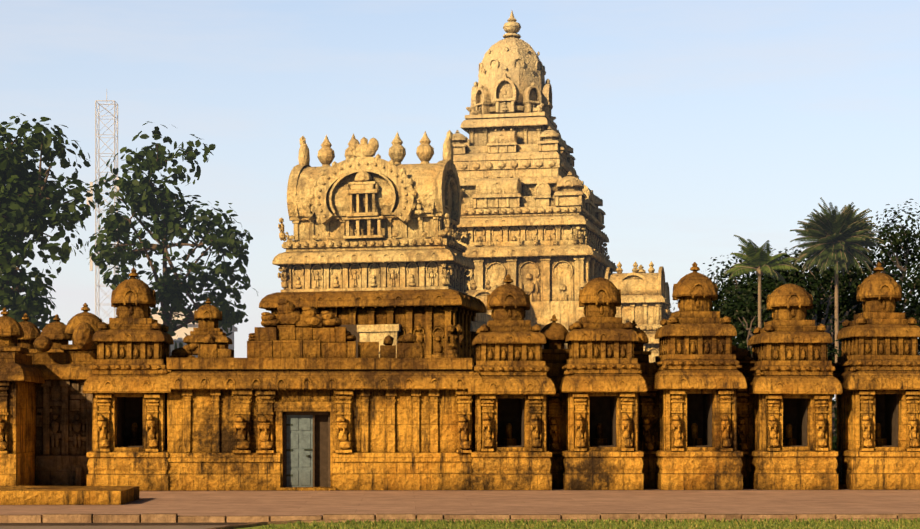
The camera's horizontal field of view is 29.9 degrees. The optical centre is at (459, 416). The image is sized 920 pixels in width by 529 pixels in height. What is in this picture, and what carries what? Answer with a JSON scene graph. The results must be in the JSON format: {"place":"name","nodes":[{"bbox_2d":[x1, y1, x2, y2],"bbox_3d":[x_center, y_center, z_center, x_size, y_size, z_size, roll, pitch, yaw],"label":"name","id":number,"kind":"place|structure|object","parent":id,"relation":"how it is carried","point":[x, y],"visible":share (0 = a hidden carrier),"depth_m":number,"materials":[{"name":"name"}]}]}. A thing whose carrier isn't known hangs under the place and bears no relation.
{"place":"outdoors","nodes":[
{"label":"outdoors","id":0,"kind":"place"},
{"bbox_2d":[170,340,197,357],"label":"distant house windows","id":1,"kind":"structure","parent":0,"point":[177,342],"depth_m":106.10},
{"bbox_2d":[151,309,237,349],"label":"distant house","id":2,"kind":"structure","parent":0,"point":[180,334],"depth_m":106.14,"materials":[{"name":"white paint"}]},
{"bbox_2d":[0,428,835,528],"bbox_3d":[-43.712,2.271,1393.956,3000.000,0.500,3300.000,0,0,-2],"label":"terrain","id":3,"kind":"structure","parent":0,"point":[121,527],"depth_m":31.45,"materials":[{"name":"brown soil"}]},
{"bbox_2d":[0,113,101,330],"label":"tree","id":4,"kind":"object","parent":3,"relation":"on","point":[17,177],"depth_m":64.48,"materials":[{"name":"green plant"}]},
{"bbox_2d":[87,94,119,323],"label":"telecom mast","id":5,"kind":"object","parent":3,"relation":"on","point":[91,191],"visible":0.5,"depth_m":192.40,"materials":[{"name":"metal"}]},
{"bbox_2d":[0,522,255,525],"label":"soil strip","id":6,"kind":"object","parent":3,"relation":"on","point":[93,524],"depth_m":32.04,"materials":[{"name":"brown soil"}]},
{"bbox_2d":[87,121,257,357],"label":"tree","id":7,"kind":"object","parent":3,"relation":"on","point":[130,188],"depth_m":73.60,"materials":[{"name":"green plant"}]},
{"bbox_2d":[259,289,486,364],"bbox_3d":[-2.678,-1.009,54.579,6.818,5.778,4.535,0,0,19],"label":"temple lower storey","id":8,"kind":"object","parent":3,"relation":"on","point":[437,322],"visible":0.35,"depth_m":52.76,"materials":[{"name":"brown stone"}]},
{"bbox_2d":[339,325,359,357],"bbox_3d":[-3.570,-2.030,53.310,1.144,1.620,0.580,0,0,19],"label":"sala shrine porch","id":9,"kind":"object","parent":8,"relation":"attached to","point":[352,329],"visible":0.14,"depth_m":53.00,"materials":[{"name":"brown stone"}]},
{"bbox_2d":[0,262,919,504],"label":"temple front row","id":10,"kind":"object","parent":3,"relation":"on","point":[408,418],"visible":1,"depth_m":44.24,"materials":[{"name":"brown stone"}]},
{"bbox_2d":[287,415,312,486],"bbox_3d":[-3.901,0.866,44.650,1.142,1.970,0.735,0,0,-2],"label":"door leaf","id":11,"kind":"object","parent":10,"relation":"attached to","point":[299,441],"visible":0.9,"depth_m":44.28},
{"bbox_2d":[283,412,330,486],"bbox_3d":[-3.933,0.878,44.306,1.237,2.005,0.140,0,0,-2],"label":"door frame","id":12,"kind":"object","parent":10,"relation":"attached to","point":[284,440],"visible":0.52,"depth_m":44.25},
{"bbox_2d":[286,424,841,483],"bbox_3d":[2.789,0.971,44.747,14.552,1.580,0.102,0,0,-4],"label":"iron gate and door fittings","id":13,"kind":"structure","parent":10,"relation":"on","point":[839,466],"depth_m":45.27,"materials":[{"name":"black metal"}]},
{"bbox_2d":[0,513,919,528],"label":"kerbs","id":14,"kind":"structure","parent":3,"relation":"on","point":[130,518],"depth_m":32.66,"materials":[{"name":"stone"}]},
{"bbox_2d":[0,488,919,521],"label":"paved walk","id":15,"kind":"structure","parent":3,"relation":"on","point":[560,501],"depth_m":37.38,"materials":[{"name":"stone"}]},
{"bbox_2d":[35,380,92,485],"bbox_3d":[-10.516,0.436,46.502,2.014,2.890,1.456,0,0,-2],"label":"gateway recess","id":16,"kind":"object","parent":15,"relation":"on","point":[64,413],"depth_m":46.13,"materials":[{"name":"brown stone"}]},
{"bbox_2d":[117,394,897,486],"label":"wall openings","id":17,"kind":"object","parent":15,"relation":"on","point":[602,410],"visible":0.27,"depth_m":45.53,"materials":[{"name":"black"}]},
{"bbox_2d":[272,11,672,366],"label":"temple","id":18,"kind":"structure","parent":3,"relation":"on","point":[492,202],"depth_m":63.83,"materials":[{"name":"stone"}]},
{"bbox_2d":[716,288,772,356],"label":"tree","id":19,"kind":"object","parent":3,"relation":"on","point":[728,311],"depth_m":70.40,"materials":[{"name":"green plant"}]},
{"bbox_2d":[670,249,833,346],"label":"tree","id":20,"kind":"object","parent":3,"relation":"on","point":[726,288],"depth_m":88.27,"materials":[{"name":"green plant"}]},
{"bbox_2d":[723,235,799,327],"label":"coconut palm","id":21,"kind":"object","parent":3,"relation":"on","point":[752,257],"depth_m":68.78,"materials":[{"name":"green plant"}]},
{"bbox_2d":[723,243,912,396],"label":"tree","id":22,"kind":"object","parent":3,"relation":"on","point":[846,301],"depth_m":76.29,"materials":[{"name":"green plant"}]},
{"bbox_2d":[827,339,841,428],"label":"tree","id":23,"kind":"object","parent":3,"relation":"on","point":[833,350],"depth_m":66.51,"materials":[{"name":"green plant"}]},
{"bbox_2d":[790,197,883,398],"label":"tall palm","id":24,"kind":"object","parent":3,"relation":"on","point":[842,222],"depth_m":70.56,"materials":[{"name":"green plant"}]},
{"bbox_2d":[804,199,919,354],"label":"tree","id":25,"kind":"object","parent":3,"relation":"on","point":[886,234],"depth_m":80.36,"materials":[{"name":"green plant"}]},
{"bbox_2d":[0,0,919,400],"label":"sky","id":26,"kind":"structure","parent":0,"point":[696,125],"materials":[{"name":"blue"}]},
{"bbox_2d":[237,517,919,528],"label":"lawn","id":27,"kind":"structure","parent":0,"point":[589,526],"depth_m":31.24,"materials":[{"name":"green plant"}]},
{"bbox_2d":[832,397,836,449],"bbox_3d":[12.357,0.427,59.214,4.498,4.697,4.640,0,0,-2],"label":"tree","id":28,"kind":"object","parent":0,"point":[834,442],"depth_m":58.29,"materials":[{"name":"green plant"}]}
]}

